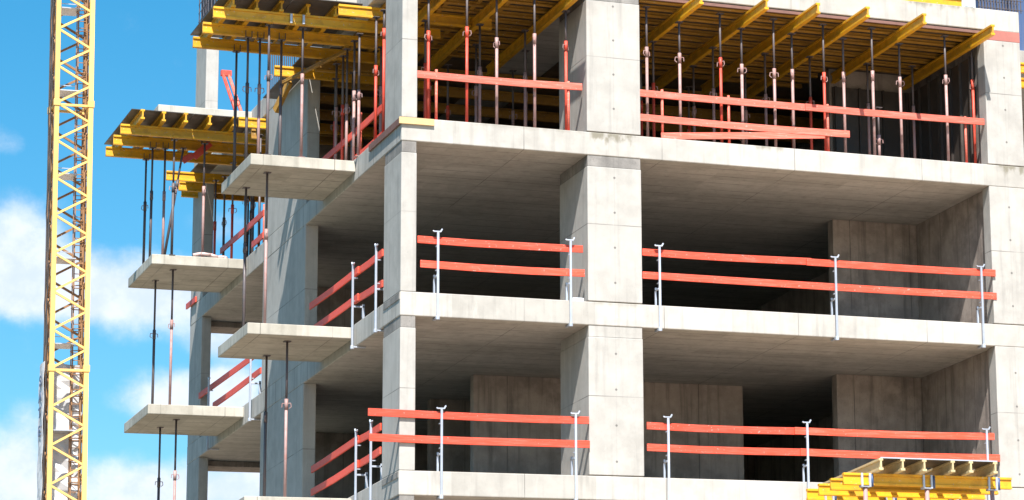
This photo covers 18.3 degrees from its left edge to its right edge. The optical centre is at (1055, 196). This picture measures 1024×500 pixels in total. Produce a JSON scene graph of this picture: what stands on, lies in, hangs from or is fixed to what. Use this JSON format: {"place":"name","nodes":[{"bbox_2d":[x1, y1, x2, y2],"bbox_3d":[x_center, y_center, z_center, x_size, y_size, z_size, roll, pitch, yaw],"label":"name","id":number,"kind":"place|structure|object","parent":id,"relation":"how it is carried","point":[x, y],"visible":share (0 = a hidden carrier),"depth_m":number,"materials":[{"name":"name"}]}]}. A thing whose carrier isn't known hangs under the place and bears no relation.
{"place":"outdoors","nodes":[
{"label":"outdoors","id":0,"kind":"place"},
{"bbox_2d":[0,0,310,499],"label":"sky","id":1,"kind":"structure","parent":0,"point":[145,58],"materials":[{"name":"blue"}]},
{"bbox_2d":[642,69,801,88],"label":"formwork beam","id":2,"kind":"structure","parent":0,"point":[730,79],"depth_m":59.99,"materials":[{"name":"paint"}]},
{"bbox_2d":[642,63,808,82],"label":"formwork beam","id":3,"kind":"structure","parent":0,"point":[737,74],"depth_m":59.47,"materials":[{"name":"paint"}]},
{"bbox_2d":[639,31,932,63],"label":"formwork beam","id":4,"kind":"structure","parent":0,"point":[788,48],"depth_m":58.07,"materials":[{"name":"paint"}]},
{"label":"ground","id":5,"kind":"structure","parent":0,"visible":0},
{"bbox_2d":[41,0,94,499],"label":"tower crane mast","id":6,"kind":"object","parent":5,"relation":"on","point":[57,93],"visible":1,"depth_m":126.68,"materials":[{"name":"metal"}]},
{"bbox_2d":[37,361,81,499],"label":"advertising banner","id":7,"kind":"object","parent":6,"relation":"attached to","point":[60,422],"visible":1,"depth_m":125.20,"materials":[{"name":"white fabric"}]},
{"bbox_2d":[124,0,1023,499],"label":"concrete building","id":8,"kind":"structure","parent":5,"relation":"on","point":[606,186],"depth_m":56.90,"materials":[{"name":"concrete"}]},
{"bbox_2d":[141,153,149,263],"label":"steel prop","id":9,"kind":"object","parent":8,"relation":"on","point":[144,205],"visible":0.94,"depth_m":63.00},
{"bbox_2d":[105,146,243,165],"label":"formwork beam","id":10,"kind":"structure","parent":9,"relation":"on","point":[136,153],"depth_m":63.43,"materials":[{"name":"yellow paint"}]},
{"bbox_2d":[161,142,168,253],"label":"steel prop","id":11,"kind":"object","parent":8,"relation":"on","point":[163,212],"visible":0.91,"depth_m":62.21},
{"bbox_2d":[113,135,265,154],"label":"formwork beam","id":12,"kind":"structure","parent":11,"relation":"on","point":[138,141],"depth_m":62.65,"materials":[{"name":"yellow paint"}]},
{"bbox_2d":[131,111,165,158],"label":"formwork beam","id":13,"kind":"structure","parent":12,"relation":"on","point":[160,120],"depth_m":61.56,"materials":[{"name":"yellow paint"}]},
{"bbox_2d":[104,109,193,144],"bbox_3d":[-18.370,-1.359,62.577,1.210,0.018,2.910,4,-15,-27],"label":"plywood sheet","id":14,"kind":"object","parent":13,"relation":"on","point":[151,116],"visible":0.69,"depth_m":61.77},
{"bbox_2d":[200,116,233,163],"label":"formwork beam","id":15,"kind":"structure","parent":12,"relation":"on","point":[228,126],"depth_m":62.22,"materials":[{"name":"yellow paint"}]},
{"bbox_2d":[174,114,244,142],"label":"plywood sheet","id":16,"kind":"object","parent":15,"relation":"on","point":[219,122],"visible":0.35,"depth_m":62.26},
{"bbox_2d":[168,269,176,404],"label":"steel prop","id":17,"kind":"object","parent":8,"relation":"on","point":[170,357],"visible":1,"depth_m":61.32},
{"bbox_2d":[169,138,177,254],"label":"steel prop","id":18,"kind":"object","parent":8,"relation":"on","point":[172,209],"visible":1,"depth_m":61.56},
{"bbox_2d":[120,124,265,144],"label":"formwork beam","id":19,"kind":"structure","parent":18,"relation":"on","point":[171,132],"depth_m":61.83,"materials":[{"name":"yellow paint"}]},
{"bbox_2d":[198,359,261,450],"bbox_3d":[-16.719,4.152,62.561,0.269,1.560,5.650,4,-15,-27],"label":"safety guardrail","id":20,"kind":"object","parent":8,"relation":"attached to","point":[236,388],"visible":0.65,"depth_m":62.17,"materials":[{"name":"red paint"}]},
{"bbox_2d":[231,44,240,170],"bbox_3d":[-14.797,-1.529,55.777,0.170,2.485,0.126,4,-15,-27],"label":"steel prop","id":21,"kind":"object","parent":8,"relation":"on","point":[236,52],"visible":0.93,"depth_m":55.76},
{"bbox_2d":[192,36,374,63],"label":"formwork beam","id":22,"kind":"structure","parent":21,"relation":"on","point":[288,50],"depth_m":56.38,"materials":[{"name":"yellow paint"}]},
{"bbox_2d":[220,204,264,253],"bbox_3d":[-16.373,0.893,62.544,0.235,0.920,3.850,4,-15,-27],"label":"safety guardrail","id":23,"kind":"object","parent":8,"relation":"on","point":[240,233],"visible":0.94,"depth_m":61.69,"materials":[{"name":"red metal"}]},
{"bbox_2d":[242,187,249,326],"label":"steel prop","id":24,"kind":"object","parent":8,"relation":"on","point":[244,270],"visible":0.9,"depth_m":55.04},
{"bbox_2d":[242,30,252,159],"bbox_3d":[-14.386,-1.738,54.969,0.170,2.485,0.126,4,-15,-27],"label":"steel prop","id":25,"kind":"object","parent":8,"relation":"on","point":[247,87],"visible":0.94,"depth_m":54.96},
{"bbox_2d":[246,196,248,257],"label":"steel prop","id":26,"kind":"object","parent":8,"relation":"on","point":[247,240],"visible":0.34,"depth_m":65.43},
{"bbox_2d":[166,170,228,183],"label":"formwork beam","id":27,"kind":"structure","parent":26,"relation":"on","point":[196,177],"depth_m":65.30,"materials":[{"name":"yellow paint"}]},
{"bbox_2d":[255,32,264,153],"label":"steel prop","id":28,"kind":"object","parent":8,"relation":"on","point":[258,88],"visible":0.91,"depth_m":55.06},
{"bbox_2d":[262,355,270,495],"bbox_3d":[-13.994,4.199,54.732,0.120,2.799,0.164,4,-15,-27],"label":"steel prop","id":29,"kind":"object","parent":8,"relation":"on","point":[265,436],"visible":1,"depth_m":54.73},
{"bbox_2d":[263,172,271,322],"bbox_3d":[-13.813,0.946,54.059,0.120,2.799,0.174,4,-15,-27],"label":"steel prop","id":30,"kind":"object","parent":8,"relation":"on","point":[265,262],"visible":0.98,"depth_m":54.03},
{"bbox_2d":[264,23,273,154],"bbox_3d":[-13.827,-1.926,54.276,0.124,2.485,0.135,4,-15,-27],"label":"steel prop","id":31,"kind":"object","parent":8,"relation":"on","point":[268,79],"visible":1,"depth_m":54.24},
{"bbox_2d":[277,33,285,155],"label":"steel prop","id":32,"kind":"object","parent":8,"relation":"on","point":[280,102],"visible":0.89,"depth_m":55.17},
{"bbox_2d":[202,22,423,53],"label":"formwork beam","id":33,"kind":"structure","parent":32,"relation":"on","point":[291,35],"depth_m":55.60,"materials":[{"name":"yellow paint"}]},
{"bbox_2d":[222,0,258,39],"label":"formwork beam","id":34,"kind":"structure","parent":33,"relation":"on","point":[253,5],"depth_m":55.04,"materials":[{"name":"yellow paint"}]},
{"bbox_2d":[190,0,291,39],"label":"plywood sheet","id":35,"kind":"object","parent":34,"relation":"on","point":[266,5],"visible":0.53,"depth_m":54.90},
{"bbox_2d":[272,4,310,43],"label":"formwork beam","id":36,"kind":"structure","parent":33,"relation":"on","point":[304,10],"depth_m":55.40,"materials":[{"name":"yellow paint"}]},
{"bbox_2d":[261,0,362,46],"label":"plywood sheet","id":37,"kind":"object","parent":36,"relation":"on","point":[320,7],"visible":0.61,"depth_m":55.09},
{"bbox_2d":[281,341,291,496],"bbox_3d":[-13.328,3.889,53.545,0.166,2.799,0.120,4,-15,-27],"label":"steel prop","id":38,"kind":"object","parent":8,"relation":"on","point":[285,403],"visible":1,"depth_m":53.52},
{"bbox_2d":[298,26,306,156],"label":"steel prop","id":39,"kind":"object","parent":8,"relation":"on","point":[301,96],"visible":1,"depth_m":54.51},
{"bbox_2d":[213,6,440,38],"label":"formwork beam","id":40,"kind":"structure","parent":39,"relation":"on","point":[250,15],"depth_m":54.70,"materials":[{"name":"yellow paint"}]},
{"bbox_2d":[238,117,373,137],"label":"formwork beam","id":41,"kind":"structure","parent":8,"relation":"attached to","point":[325,128],"depth_m":61.90,"materials":[{"name":"yellow paint"}]},
{"bbox_2d":[309,244,383,348],"bbox_3d":[-12.511,2.076,54.552,0.269,1.560,4.945,4,-15,-27],"label":"safety guardrail","id":42,"kind":"object","parent":8,"relation":"attached to","point":[356,272],"visible":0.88,"depth_m":53.82,"materials":[{"name":"red paint"}]},
{"bbox_2d":[311,419,381,499],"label":"safety guardrail","id":43,"kind":"object","parent":8,"relation":"attached to","point":[355,465],"visible":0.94,"depth_m":52.94,"materials":[{"name":"red paint"}]},
{"bbox_2d":[274,65,423,88],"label":"formwork beam","id":44,"kind":"structure","parent":8,"relation":"attached to","point":[288,71],"depth_m":58.12,"materials":[{"name":"yellow paint"}]},
{"bbox_2d":[263,58,318,98],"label":"plywood sheet","id":45,"kind":"object","parent":44,"relation":"on","point":[274,89],"visible":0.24,"depth_m":58.88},
{"bbox_2d":[322,104,381,158],"bbox_3d":[-12.468,-1.007,55.220,0.135,0.920,4.680,4,-15,-27],"label":"safety guardrail","id":46,"kind":"object","parent":8,"relation":"on","point":[368,120],"visible":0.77,"depth_m":55.06,"materials":[{"name":"red paint"}]},
{"bbox_2d":[351,40,357,160],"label":"steel prop","id":47,"kind":"object","parent":8,"relation":"on","point":[353,105],"visible":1,"depth_m":55.21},
{"bbox_2d":[354,33,363,157],"bbox_3d":[-12.362,-1.793,54.835,0.120,2.262,0.148,4,-15,-27],"label":"steel prop","id":48,"kind":"object","parent":8,"relation":"on","point":[358,94],"visible":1,"depth_m":54.79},
{"bbox_2d":[315,60,434,81],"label":"formwork beam","id":49,"kind":"structure","parent":8,"relation":"attached to","point":[328,67],"depth_m":57.67,"materials":[{"name":"paint"}]},
{"bbox_2d":[355,0,452,90],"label":"formwork beam","id":50,"kind":"structure","parent":49,"relation":"on","point":[442,6],"depth_m":54.66,"materials":[{"name":"paint"}]},
{"bbox_2d":[418,0,558,26],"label":"plywood sheet","id":51,"kind":"object","parent":50,"relation":"on","point":[504,10],"visible":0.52,"depth_m":55.12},
{"bbox_2d":[371,16,379,142],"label":"steel prop","id":52,"kind":"object","parent":8,"relation":"on","point":[376,71],"visible":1,"depth_m":53.86,"materials":[{"name":"red paint"}]},
{"bbox_2d":[380,9,385,132],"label":"steel prop","id":53,"kind":"object","parent":8,"relation":"on","point":[383,32],"visible":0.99,"depth_m":53.50,"materials":[{"name":"red paint"}]},
{"bbox_2d":[421,19,426,118],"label":"steel prop","id":54,"kind":"object","parent":8,"relation":"on","point":[425,67],"visible":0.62,"depth_m":54.25,"materials":[{"name":"red paint"}]},
{"bbox_2d":[374,0,445,65],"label":"formwork beam","id":55,"kind":"structure","parent":54,"relation":"on","point":[434,6],"depth_m":54.31,"materials":[{"name":"yellow paint"}]},
{"bbox_2d":[338,4,491,29],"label":"formwork beam","id":56,"kind":"structure","parent":55,"relation":"on","point":[355,11],"depth_m":54.92,"materials":[{"name":"yellow paint"}]},
{"bbox_2d":[424,0,431,118],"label":"steel prop","id":57,"kind":"object","parent":8,"relation":"on","point":[428,60],"visible":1,"depth_m":52.86,"materials":[{"name":"red paint"}]},
{"bbox_2d":[368,405,589,499],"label":"safety guardrail","id":58,"kind":"object","parent":8,"relation":"attached to","point":[575,420],"visible":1,"depth_m":51.38,"materials":[{"name":"red paint"}]},
{"bbox_2d":[476,23,483,122],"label":"steel prop","id":59,"kind":"object","parent":8,"relation":"on","point":[479,72],"visible":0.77,"depth_m":54.59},
{"bbox_2d":[431,0,507,70],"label":"formwork beam","id":60,"kind":"structure","parent":59,"relation":"on","point":[457,39],"depth_m":55.76,"materials":[{"name":"yellow paint"}]},
{"bbox_2d":[377,20,522,37],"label":"formwork beam","id":61,"kind":"structure","parent":60,"relation":"on","point":[491,32],"depth_m":56.18,"materials":[{"name":"paint"}]},
{"bbox_2d":[417,69,581,129],"bbox_3d":[-9.554,-1.636,53.089,2.950,0.920,0.120,4,-15,-27],"label":"safety guardrail","id":62,"kind":"object","parent":8,"relation":"on","point":[436,75],"visible":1,"depth_m":53.12,"materials":[{"name":"red paint"}]},
{"bbox_2d":[417,229,584,327],"bbox_3d":[-9.365,1.397,52.247,2.915,1.560,0.269,4,-15,-27],"label":"safety guardrail","id":63,"kind":"object","parent":8,"relation":"attached to","point":[570,248],"visible":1,"depth_m":52.30,"materials":[{"name":"red paint"}]},
{"bbox_2d":[533,0,535,127],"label":"steel prop","id":64,"kind":"object","parent":8,"relation":"on","point":[534,62],"visible":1,"depth_m":53.62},
{"bbox_2d":[320,109,788,147],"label":"formwork beam","id":65,"kind":"structure","parent":8,"relation":"attached to","point":[326,115],"depth_m":61.27,"materials":[{"name":"paint"}]},
{"bbox_2d":[320,104,441,146],"bbox_3d":[-14.155,-1.462,62.208,2.970,0.015,3.495,4,-15,-27],"label":"plywood sheet","id":66,"kind":"object","parent":65,"relation":"on","point":[362,110],"depth_m":61.57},
{"bbox_2d":[643,131,801,147],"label":"plywood sheet","id":67,"kind":"object","parent":65,"relation":"on","point":[759,142],"visible":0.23,"depth_m":64.92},
{"bbox_2d":[562,10,569,129],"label":"steel prop","id":68,"kind":"object","parent":8,"relation":"on","point":[566,47],"visible":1,"depth_m":54.06,"materials":[{"name":"red paint"}]},
{"bbox_2d":[486,0,577,76],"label":"formwork beam","id":69,"kind":"structure","parent":68,"relation":"on","point":[546,20],"depth_m":55.89,"materials":[{"name":"yellow paint"}]},
{"bbox_2d":[418,3,543,19],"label":"formwork beam","id":70,"kind":"structure","parent":69,"relation":"on","point":[477,11],"depth_m":54.97,"materials":[{"name":"paint"}]},
{"bbox_2d":[418,0,549,13],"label":"formwork beam","id":71,"kind":"structure","parent":69,"relation":"on","point":[508,7],"depth_m":54.74,"materials":[{"name":"paint"}]},
{"bbox_2d":[320,93,813,143],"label":"formwork beam","id":72,"kind":"structure","parent":8,"relation":"attached to","point":[459,109],"depth_m":61.40,"materials":[{"name":"paint"}]},
{"bbox_2d":[320,80,823,128],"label":"formwork beam","id":73,"kind":"structure","parent":8,"relation":"attached to","point":[672,111],"depth_m":61.50,"materials":[{"name":"paint"}]},
{"bbox_2d":[320,50,489,103],"bbox_3d":[-12.579,-2.239,59.209,2.970,0.015,3.445,4,-15,-27],"label":"plywood sheet","id":74,"kind":"object","parent":73,"relation":"on","point":[458,64],"visible":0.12,"depth_m":59.63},
{"bbox_2d":[503,68,704,115],"bbox_3d":[-8.875,-1.954,61.082,3.350,0.015,3.445,4,-15,-27],"label":"plywood sheet","id":75,"kind":"object","parent":73,"relation":"on","point":[554,73],"visible":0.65,"depth_m":60.57,"materials":[{"name":"wood"}]},
{"bbox_2d":[671,83,823,127],"bbox_3d":[-5.868,-1.723,62.602,3.395,0.015,3.445,4,-15,-27],"label":"plywood sheet","id":76,"kind":"object","parent":73,"relation":"on","point":[780,92],"visible":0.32,"depth_m":61.79,"materials":[{"name":"wood"}]},
{"bbox_2d":[337,61,822,112],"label":"formwork beam","id":77,"kind":"structure","parent":8,"relation":"attached to","point":[366,68],"depth_m":59.16,"materials":[{"name":"paint"}]},
{"bbox_2d":[642,6,650,136],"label":"steel prop","id":78,"kind":"object","parent":8,"relation":"on","point":[647,53],"visible":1,"depth_m":54.64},
{"bbox_2d":[674,21,683,139],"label":"steel prop","id":79,"kind":"object","parent":8,"relation":"on","point":[679,57],"visible":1,"depth_m":54.99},
{"bbox_2d":[639,0,703,52],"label":"formwork beam","id":80,"kind":"structure","parent":79,"relation":"on","point":[682,13],"depth_m":55.51,"materials":[{"name":"yellow paint"}]},
{"bbox_2d":[640,51,825,72],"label":"formwork beam","id":81,"kind":"structure","parent":80,"relation":"on","point":[730,61],"depth_m":58.75,"materials":[{"name":"paint"}]},
{"bbox_2d":[639,38,924,68],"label":"formwork beam","id":82,"kind":"structure","parent":80,"relation":"on","point":[770,52],"depth_m":58.40,"materials":[{"name":"paint"}]},
{"bbox_2d":[639,18,950,52],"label":"formwork beam","id":83,"kind":"structure","parent":80,"relation":"on","point":[796,35],"depth_m":57.30,"materials":[{"name":"paint"}]},
{"bbox_2d":[638,0,801,47],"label":"plywood sheet","id":84,"kind":"object","parent":83,"relation":"on","point":[711,23],"visible":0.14,"depth_m":56.34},
{"bbox_2d":[770,13,980,64],"bbox_3d":[-3.414,-2.933,57.932,3.395,0.015,2.470,4,-15,-27],"label":"plywood sheet","id":85,"kind":"object","parent":83,"relation":"on","point":[876,40],"visible":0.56,"depth_m":57.95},
{"bbox_2d":[639,11,959,47],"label":"formwork beam","id":86,"kind":"structure","parent":80,"relation":"on","point":[801,29],"depth_m":56.91,"materials":[{"name":"paint"}]},
{"bbox_2d":[639,4,969,41],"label":"formwork beam","id":87,"kind":"structure","parent":80,"relation":"on","point":[809,23],"depth_m":56.54,"materials":[{"name":"paint"}]},
{"bbox_2d":[638,0,975,35],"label":"formwork beam","id":88,"kind":"structure","parent":80,"relation":"on","point":[794,16],"depth_m":56.02,"materials":[{"name":"paint"}]},
{"bbox_2d":[737,27,746,144],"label":"steel prop","id":89,"kind":"object","parent":8,"relation":"on","point":[741,68],"visible":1,"depth_m":55.55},
{"bbox_2d":[654,0,768,90],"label":"formwork beam","id":90,"kind":"structure","parent":89,"relation":"on","point":[756,11],"depth_m":56.94,"materials":[{"name":"yellow paint"}]},
{"bbox_2d":[640,57,817,77],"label":"formwork beam","id":91,"kind":"structure","parent":90,"relation":"on","point":[709,65],"depth_m":59.06,"materials":[{"name":"paint"}]},
{"bbox_2d":[552,37,744,81],"bbox_3d":[-7.538,-2.614,58.536,3.350,0.015,2.445,4,-15,-27],"label":"plywood sheet","id":92,"kind":"object","parent":91,"relation":"on","point":[556,65],"visible":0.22,"depth_m":58.73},
{"bbox_2d":[723,51,919,91],"bbox_3d":[-4.531,-2.382,60.057,3.395,0.015,2.445,4,-15,-27],"label":"plywood sheet","id":93,"kind":"object","parent":91,"relation":"on","point":[816,84],"visible":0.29,"depth_m":60.20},
{"bbox_2d":[661,132,824,138],"bbox_3d":[-5.545,-1.079,55.016,3.130,0.389,0.030,5,-15,-27],"label":"loose board","id":94,"kind":"object","parent":8,"relation":"on","point":[738,135],"visible":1,"depth_m":54.95,"materials":[{"name":"red paint"}]},
{"bbox_2d":[787,33,795,148],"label":"steel prop","id":95,"kind":"object","parent":8,"relation":"on","point":[792,90],"visible":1,"depth_m":55.96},
{"bbox_2d":[701,3,819,94],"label":"formwork beam","id":96,"kind":"structure","parent":95,"relation":"on","point":[791,26],"depth_m":57.27,"materials":[{"name":"yellow paint"}]},
{"bbox_2d":[648,45,915,74],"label":"formwork beam","id":97,"kind":"structure","parent":96,"relation":"on","point":[777,59],"depth_m":58.80,"materials":[{"name":"paint"}]},
{"bbox_2d":[639,24,942,58],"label":"formwork beam","id":98,"kind":"structure","parent":96,"relation":"on","point":[801,42],"depth_m":57.70,"materials":[{"name":"paint"}]},
{"bbox_2d":[805,56,813,149],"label":"steel prop","id":99,"kind":"object","parent":8,"relation":"on","point":[810,112],"visible":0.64,"depth_m":57.52,"materials":[{"name":"red paint"}]},
{"bbox_2d":[747,6,869,98],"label":"formwork beam","id":100,"kind":"structure","parent":99,"relation":"on","point":[837,32],"depth_m":57.59,"materials":[{"name":"yellow paint"}]},
{"bbox_2d":[640,89,983,162],"bbox_3d":[-4.320,-1.235,55.727,6.720,0.920,0.135,4,-15,-27],"label":"safety guardrail","id":101,"kind":"object","parent":8,"relation":"on","point":[662,119],"visible":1,"depth_m":55.39,"materials":[{"name":"red paint"}]},
{"bbox_2d":[653,0,978,32],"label":"form board","id":102,"kind":"object","parent":8,"relation":"attached to","point":[830,16],"visible":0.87,"depth_m":56.19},
{"bbox_2d":[642,243,996,348],"bbox_3d":[-4.107,1.801,54.905,6.805,1.560,0.269,4,-15,-27],"label":"safety guardrail","id":103,"kind":"object","parent":8,"relation":"attached to","point":[659,253],"visible":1,"depth_m":54.88,"materials":[{"name":"red paint"}]},
{"bbox_2d":[646,414,999,499],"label":"safety guardrail","id":104,"kind":"object","parent":8,"relation":"attached to","point":[668,448],"visible":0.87,"depth_m":54.03,"materials":[{"name":"red paint"}]},
{"bbox_2d":[832,86,909,157],"bbox_3d":[-3.539,-0.997,59.677,1.580,2.190,0.100,4,-15,-27],"label":"wall formwork","id":105,"kind":"object","parent":8,"relation":"on","point":[857,140],"depth_m":59.76,"materials":[{"name":"grey wood"}]},
{"bbox_2d":[895,43,904,157],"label":"steel prop","id":106,"kind":"object","parent":8,"relation":"on","point":[900,81],"visible":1,"depth_m":56.90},
{"bbox_2d":[831,13,926,83],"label":"formwork beam","id":107,"kind":"structure","parent":106,"relation":"on","point":[893,39],"depth_m":57.59,"materials":[{"name":"yellow paint"}]},
{"bbox_2d":[908,76,940,160],"bbox_3d":[-2.485,-1.089,59.478,0.095,2.190,1.380,4,-15,-27],"label":"wall formwork","id":108,"kind":"object","parent":8,"relation":"on","point":[926,98],"depth_m":59.50,"materials":[{"name":"grey wood"}]},
{"bbox_2d":[940,35,949,160],"bbox_3d":[-2.012,-1.783,57.178,0.120,2.462,0.158,4,-15,-27],"label":"steel prop","id":109,"kind":"object","parent":8,"relation":"on","point":[945,79],"visible":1,"depth_m":57.18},
{"bbox_2d":[938,56,973,162],"bbox_3d":[-1.850,-1.402,58.270,0.095,2.190,1.380,4,-15,-27],"label":"wall formwork","id":110,"kind":"object","parent":8,"relation":"on","point":[959,93],"depth_m":58.26,"materials":[{"name":"grey wood"}]},
{"bbox_2d":[970,49,976,162],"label":"steel prop","id":111,"kind":"object","parent":8,"relation":"on","point":[972,86],"visible":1,"depth_m":57.61,"materials":[{"name":"red paint"}]},
{"bbox_2d":[902,24,994,89],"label":"formwork beam","id":112,"kind":"structure","parent":111,"relation":"on","point":[959,50],"depth_m":58.38,"materials":[{"name":"yellow paint"}]},
{"bbox_3d":[-2.499,7.778,52.485,3.200,0.230,2.890,4,-15,-27],"label":"landing platform","id":113,"kind":"object","parent":8,"relation":"attached to","visible":0},
{"bbox_2d":[806,457,1011,499],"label":"formwork table","id":114,"kind":"object","parent":113,"relation":"on","point":[895,478],"visible":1,"depth_m":52.69,"materials":[{"name":"yellow wood"}]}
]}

